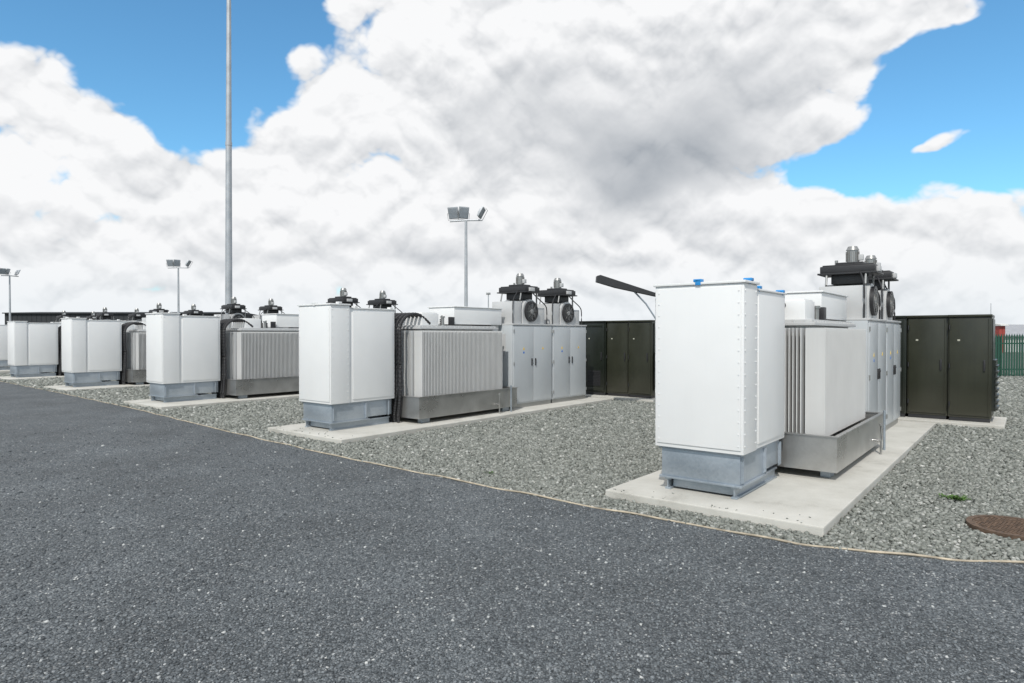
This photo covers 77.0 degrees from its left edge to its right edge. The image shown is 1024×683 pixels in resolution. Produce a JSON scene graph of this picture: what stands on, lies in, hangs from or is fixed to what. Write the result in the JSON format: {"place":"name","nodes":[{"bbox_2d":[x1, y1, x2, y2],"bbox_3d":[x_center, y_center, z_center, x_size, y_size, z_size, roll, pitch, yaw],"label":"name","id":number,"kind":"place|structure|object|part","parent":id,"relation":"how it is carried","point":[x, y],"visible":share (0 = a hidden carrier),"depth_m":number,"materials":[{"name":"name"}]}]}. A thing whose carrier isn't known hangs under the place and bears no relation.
{"place":"outdoors","nodes":[
{"label":"outdoors","id":0,"kind":"place"},
{"bbox_2d":[50,311,70,322],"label":"inverter cabinet","id":1,"kind":"object","parent":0,"point":[63,315],"visible":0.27,"depth_m":36.25,"materials":[{"name":"grey metal"}]},
{"bbox_2d":[86,311,100,319],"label":"inverter cabinet","id":2,"kind":"object","parent":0,"point":[93,317],"visible":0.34,"depth_m":37.40,"materials":[{"name":"grey metal"}]},
{"bbox_2d":[2,312,255,324],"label":"long shed","id":3,"kind":"structure","parent":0,"point":[39,317],"depth_m":79.97,"materials":[{"name":"black metal"}]},
{"bbox_2d":[0,382,1023,682],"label":"road","id":4,"kind":"structure","parent":0,"point":[40,412],"depth_m":4.44,"materials":[{"name":"grey asphalt"}]},
{"bbox_2d":[0,418,1023,682],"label":"loose chippings","id":5,"kind":"object","parent":4,"relation":"on","point":[484,642],"visible":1,"depth_m":3.86,"materials":[{"name":"grey gravel"}]},
{"bbox_2d":[0,0,1023,324],"label":"sky","id":6,"kind":"structure","parent":0,"point":[643,144],"materials":[{"name":"white"}]},
{"bbox_2d":[8,352,1023,563],"bbox_3d":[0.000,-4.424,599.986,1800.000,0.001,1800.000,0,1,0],"label":"gravel ground","id":7,"kind":"structure","parent":0,"point":[855,506],"depth_m":6.88,"materials":[{"name":"grey gravel"}]},
{"bbox_2d":[0,268,20,320],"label":"floodlight pole","id":8,"kind":"object","parent":7,"relation":"on","point":[6,271],"visible":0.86,"depth_m":57.90,"materials":[{"name":"grey metal"}]},
{"bbox_2d":[0,375,63,379],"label":"concrete pad","id":9,"kind":"object","parent":7,"relation":"on","point":[8,377],"visible":0.14,"depth_m":23.78,"materials":[{"name":"grey concrete"}]},
{"bbox_2d":[7,321,58,377],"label":"switchgear cabinet","id":10,"kind":"object","parent":9,"relation":"on","point":[32,349],"visible":1,"depth_m":24.08,"materials":[{"name":"metal"}]},
{"bbox_2d":[54,321,141,375],"bbox_3d":[-16.636,0.237,26.002,1.682,2.140,2.963,0,1,39],"label":"transformer","id":11,"kind":"object","parent":9,"relation":"on","point":[59,372],"visible":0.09,"depth_m":24.81,"materials":[{"name":"silver metal"}]},
{"bbox_2d":[142,303,168,321],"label":"inverter cabinet","id":12,"kind":"object","parent":9,"relation":"on","point":[159,309],"visible":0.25,"depth_m":27.45,"materials":[{"name":"grey metal"}]},
{"bbox_2d":[184,304,203,315],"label":"inverter cabinet","id":13,"kind":"object","parent":9,"relation":"on","point":[193,312],"visible":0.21,"depth_m":28.61,"materials":[{"name":"grey metal"}]},
{"bbox_2d":[44,382,149,390],"bbox_3d":[-11.050,1.410,22.212,2.050,0.130,8.000,0,1,39],"label":"concrete pad","id":14,"kind":"object","parent":7,"relation":"on","point":[72,388],"visible":0.2,"depth_m":19.63,"materials":[{"name":"grey concrete"}]},
{"bbox_2d":[60,317,121,386],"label":"switchgear cabinet","id":15,"kind":"object","parent":14,"relation":"on","point":[91,351],"visible":1,"depth_m":19.67,"materials":[{"name":"metal"}]},
{"bbox_2d":[116,322,146,384],"bbox_3d":[-11.536,0.281,21.602,1.682,2.140,2.963,0,1,39],"label":"transformer","id":16,"kind":"object","parent":14,"relation":"on","point":[133,355],"visible":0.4,"depth_m":20.46,"materials":[{"name":"silver metal"}]},
{"bbox_2d":[214,297,253,327],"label":"inverter cabinet","id":17,"kind":"object","parent":14,"relation":"on","point":[233,310],"visible":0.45,"depth_m":23.00,"materials":[{"name":"grey metal"}]},
{"bbox_2d":[252,299,286,327],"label":"inverter cabinet","id":18,"kind":"object","parent":14,"relation":"on","point":[270,308],"visible":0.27,"depth_m":24.18,"materials":[{"name":"black metal"}]},
{"bbox_2d":[166,259,192,314],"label":"floodlight pole","id":19,"kind":"object","parent":7,"relation":"on","point":[173,263],"visible":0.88,"depth_m":50.91,"materials":[{"name":"grey metal"}]},
{"bbox_2d":[124,391,298,409],"bbox_3d":[-5.950,1.455,17.812,2.050,0.130,8.000,0,1,39],"label":"concrete pad","id":20,"kind":"object","parent":7,"relation":"on","point":[157,404],"visible":0.26,"depth_m":15.43,"materials":[{"name":"grey concrete"}]},
{"bbox_2d":[145,311,220,402],"bbox_3d":[-7.958,0.354,15.629,0.942,2.115,1.403,0,1,39],"label":"switchgear cabinet","id":21,"kind":"object","parent":20,"relation":"on","point":[182,357],"visible":1,"depth_m":15.24,"materials":[{"name":"metal"}]},
{"bbox_2d":[212,313,298,398],"bbox_3d":[-6.436,0.326,17.202,1.682,2.140,2.963,0,1,39],"label":"transformer","id":22,"kind":"object","parent":20,"relation":"on","point":[256,357],"visible":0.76,"depth_m":16.39,"materials":[{"name":"silver metal"}]},
{"bbox_2d":[326,288,360,307],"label":"inverter cabinet","id":23,"kind":"object","parent":20,"relation":"on","point":[343,298],"visible":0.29,"depth_m":18.67,"materials":[{"name":"black metal"}]},
{"bbox_2d":[366,291,402,312],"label":"inverter cabinet","id":24,"kind":"object","parent":20,"relation":"on","point":[381,302],"visible":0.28,"depth_m":19.81,"materials":[{"name":"black metal"}]},
{"bbox_2d":[225,0,231,313],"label":"tall mast","id":25,"kind":"object","parent":7,"relation":"on","point":[228,230],"visible":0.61,"depth_m":34.78,"materials":[{"name":"grey metal"}]},
{"bbox_2d":[268,397,610,443],"bbox_3d":[-0.850,1.499,13.412,2.050,0.130,8.000,0,1,39],"label":"concrete pad","id":26,"kind":"object","parent":7,"relation":"on","point":[407,425],"visible":0.36,"depth_m":11.17,"materials":[{"name":"grey concrete"}]},
{"bbox_2d":[297,302,395,430],"bbox_3d":[-2.858,0.399,11.229,0.942,2.115,1.403,0,1,39],"label":"switchgear cabinet","id":27,"kind":"object","parent":26,"relation":"on","point":[346,366],"visible":1,"depth_m":10.80,"materials":[{"name":"metal"}]},
{"bbox_2d":[378,306,517,422],"bbox_3d":[-1.336,0.370,12.802,1.682,2.140,2.963,0,1,39],"label":"transformer","id":28,"kind":"object","parent":26,"relation":"on","point":[441,369],"visible":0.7,"depth_m":12.13,"materials":[{"name":"silver metal"}]},
{"bbox_2d":[492,273,552,408],"bbox_3d":[0.070,-0.047,14.520,1.115,2.940,1.451,0,1,39],"label":"inverter cabinet","id":29,"kind":"object","parent":26,"relation":"on","point":[526,349],"visible":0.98,"depth_m":14.10,"materials":[{"name":"grey metal"}]},
{"bbox_3d":[0.255,0.494,13.923,0.045,1.630,0.698,0,1,39],"label":"door","id":30,"kind":"part","parent":29,"relation":"part of","materials":[{"name":"grey paint"}]},
{"bbox_3d":[0.698,0.488,14.480,0.045,1.630,0.698,0,1,39],"label":"door","id":31,"kind":"part","parent":29,"relation":"part of","materials":[{"name":"grey paint"}]},
{"bbox_2d":[537,278,586,402],"bbox_3d":[0.985,-0.059,15.658,1.115,2.940,1.451,0,1,39],"label":"inverter cabinet","id":32,"kind":"object","parent":26,"relation":"on","point":[569,359],"visible":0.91,"depth_m":15.30,"materials":[{"name":"grey metal"}]},
{"bbox_3d":[1.167,0.482,15.071,0.045,1.630,0.698,0,1,39],"label":"door","id":33,"kind":"part","parent":32,"relation":"part of","materials":[{"name":"grey paint"}]},
{"bbox_3d":[1.613,0.477,15.618,0.045,1.630,0.698,0,1,39],"label":"door","id":34,"kind":"part","parent":32,"relation":"part of","materials":[{"name":"grey paint"}]},
{"bbox_2d":[447,206,487,306],"bbox_3d":[-2.078,-2.466,29.998,1.892,7.624,0.558,0,1,0],"label":"floodlight pole","id":35,"kind":"object","parent":7,"relation":"on","point":[462,213],"visible":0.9,"depth_m":29.92,"materials":[{"name":"grey metal"}]},
{"bbox_2d":[0,372,1023,563],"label":"gravel stones","id":36,"kind":"object","parent":7,"relation":"on","point":[609,448],"visible":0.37,"depth_m":8.34,"materials":[{"name":"grey gravel"}]},
{"bbox_2d":[938,493,969,500],"bbox_3d":[4.403,1.547,6.397,0.295,0.036,0.267,0,1,24],"label":"weed","id":37,"kind":"object","parent":36,"relation":"on","point":[955,497],"visible":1,"depth_m":6.41,"materials":[{"name":"green plant"}]},
{"bbox_2d":[0,381,1023,562],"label":"edging strip","id":38,"kind":"object","parent":7,"relation":"on","point":[881,552],"visible":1,"depth_m":5.75,"materials":[{"name":"beige concrete"}]},
{"bbox_2d":[585,394,654,401],"bbox_3d":[2.011,1.457,17.592,4.770,0.130,1.500,0,1,39],"label":"cabinet pad","id":39,"kind":"object","parent":7,"relation":"on","point":[624,398],"visible":0.1,"depth_m":16.17,"materials":[{"name":"concrete"}]},
{"bbox_2d":[583,321,607,394],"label":"battery cabinet","id":40,"kind":"object","parent":39,"relation":"on","point":[596,358],"visible":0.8,"depth_m":16.84,"materials":[{"name":"black metal"}]},
{"bbox_3d":[2.153,0.409,16.881,0.618,1.760,0.055,0,1,39],"label":"door","id":41,"kind":"part","parent":40,"relation":"part of","materials":[{"name":"green paint"}]},
{"bbox_2d":[606,320,628,396],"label":"battery cabinet","id":42,"kind":"object","parent":39,"relation":"on","point":[617,355],"visible":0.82,"depth_m":16.50,"materials":[{"name":"black metal"}]},
{"bbox_3d":[2.695,0.413,16.510,0.618,1.760,0.055,0,1,39],"label":"door","id":43,"kind":"part","parent":42,"relation":"part of","materials":[{"name":"green paint"}]},
{"bbox_2d":[628,320,654,398],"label":"battery cabinet","id":44,"kind":"object","parent":39,"relation":"on","point":[641,358],"visible":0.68,"depth_m":16.02,"materials":[{"name":"black metal"}]},
{"bbox_3d":[3.175,0.417,16.058,0.618,1.760,0.055,0,1,39],"label":"door","id":45,"kind":"part","parent":44,"relation":"part of","materials":[{"name":"green paint"}]},
{"bbox_2d":[595,275,655,411],"bbox_3d":[2.435,0.063,13.501,1.350,2.900,0.200,0,1,0],"label":"tilted arm","id":46,"kind":"object","parent":7,"relation":"on","point":[608,281],"visible":0.38,"depth_m":13.39,"materials":[{"name":"dark grey paint"},{"name":"galvanised steel"}]},
{"bbox_2d":[605,420,934,536],"bbox_3d":[4.250,1.544,9.013,2.050,0.130,8.000,0,1,39],"label":"concrete pad","id":47,"kind":"object","parent":7,"relation":"on","point":[825,504],"visible":0.36,"depth_m":6.38,"materials":[{"name":"grey concrete"}]},
{"bbox_2d":[653,278,786,499],"bbox_3d":[2.242,0.443,6.829,0.942,2.115,1.403,0,1,39],"label":"switchgear cabinet","id":48,"kind":"object","parent":47,"relation":"on","point":[720,374],"visible":1,"depth_m":6.32,"materials":[{"name":"white metal"}]},
{"bbox_2d":[773,290,885,477],"bbox_3d":[3.764,0.415,8.402,1.682,2.140,2.963,0,1,39],"label":"transformer","id":49,"kind":"object","parent":47,"relation":"on","point":[832,426],"visible":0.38,"depth_m":7.41,"materials":[{"name":"silver metal"}]},
{"bbox_2d":[817,246,886,418],"bbox_3d":[5.170,-0.003,10.120,1.115,2.940,1.451,0,1,39],"label":"inverter cabinet","id":50,"kind":"object","parent":47,"relation":"on","point":[849,277],"visible":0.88,"depth_m":9.69,"materials":[{"name":"metal"}]},
{"bbox_3d":[5.355,0.539,9.524,0.045,1.630,0.698,0,1,39],"label":"door","id":51,"kind":"part","parent":50,"relation":"part of","materials":[{"name":"grey paint"}]},
{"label":"door","id":52,"kind":"part","parent":50,"relation":"part of","materials":[{"name":"grey paint"}]},
{"bbox_2d":[864,255,901,429],"bbox_3d":[6.085,-0.014,11.258,1.115,2.940,1.451,0,1,39],"label":"inverter cabinet","id":53,"kind":"object","parent":47,"relation":"on","point":[893,336],"visible":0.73,"depth_m":10.84,"materials":[{"name":"grey metal"}]},
{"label":"door","id":54,"kind":"part","parent":53,"relation":"part of","materials":[{"name":"grey paint"}]},
{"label":"door","id":55,"kind":"part","parent":53,"relation":"part of","materials":[{"name":"grey paint"}]},
{"bbox_2d":[898,415,1006,428],"bbox_3d":[7.111,1.502,13.193,4.770,0.130,1.500,0,1,39],"label":"cabinet pad","id":56,"kind":"object","parent":7,"relation":"on","point":[998,422],"visible":0.24,"depth_m":11.69,"materials":[{"name":"concrete"}]},
{"bbox_2d":[893,316,907,416],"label":"battery cabinet","id":57,"kind":"object","parent":56,"relation":"on","point":[903,365],"visible":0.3,"depth_m":12.30,"materials":[{"name":"black metal"}]},
{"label":"door","id":58,"kind":"part","parent":57,"relation":"part of","materials":[{"name":"green paint"}]},
{"bbox_2d":[907,315,948,419],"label":"battery cabinet","id":59,"kind":"object","parent":56,"relation":"on","point":[927,366],"visible":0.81,"depth_m":12.10,"materials":[{"name":"black metal"}]},
{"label":"door","id":60,"kind":"part","parent":59,"relation":"part of","materials":[{"name":"green paint"}]},
{"bbox_2d":[948,314,999,422],"bbox_3d":[8.628,0.478,12.024,0.734,1.940,1.065,0,1,39],"label":"battery cabinet","id":61,"kind":"object","parent":56,"relation":"on","point":[973,378],"visible":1,"depth_m":11.64,"materials":[{"name":"black metal"}]},
{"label":"door","id":62,"kind":"part","parent":61,"relation":"part of","materials":[{"name":"green paint"}]},
{"bbox_2d":[966,515,1023,540],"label":"manhole cover","id":63,"kind":"object","parent":7,"relation":"on","point":[1012,528],"visible":1,"depth_m":5.47,"materials":[{"name":"metal"}]},
{"bbox_2d":[995,334,1023,375],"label":"palisade fence","id":64,"kind":"object","parent":7,"relation":"on","point":[998,347],"visible":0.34,"depth_m":24.83,"materials":[{"name":"green metal"}]},
{"bbox_2d":[995,324,1008,352],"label":"red store","id":65,"kind":"structure","parent":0,"point":[999,329],"depth_m":60.00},
{"bbox_2d":[1005,325,1023,351],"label":"white house","id":66,"kind":"structure","parent":0,"point":[1014,329],"depth_m":62.76,"materials":[{"name":"white paint"}]},
{"bbox_3d":[-21.250,1.321,31.012,2.050,0.130,8.000,0,1,39],"label":"concrete pad","id":67,"kind":"object","parent":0,"visible":0},
{"bbox_2d":[0,325,9,369],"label":"switchgear cabinet","id":68,"kind":"object","parent":67,"relation":"on","point":[3,347],"visible":0.51,"depth_m":28.81,"materials":[{"name":"metal"}]},
{"bbox_2d":[96,307,116,319],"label":"inverter cabinet","id":69,"kind":"object","parent":67,"relation":"on","point":[104,315],"visible":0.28,"depth_m":31.87,"materials":[{"name":"black metal"}]},
{"bbox_2d":[126,308,145,320],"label":"inverter cabinet","id":70,"kind":"object","parent":67,"relation":"on","point":[136,316],"visible":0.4,"depth_m":32.99,"materials":[{"name":"black metal"}]}
]}

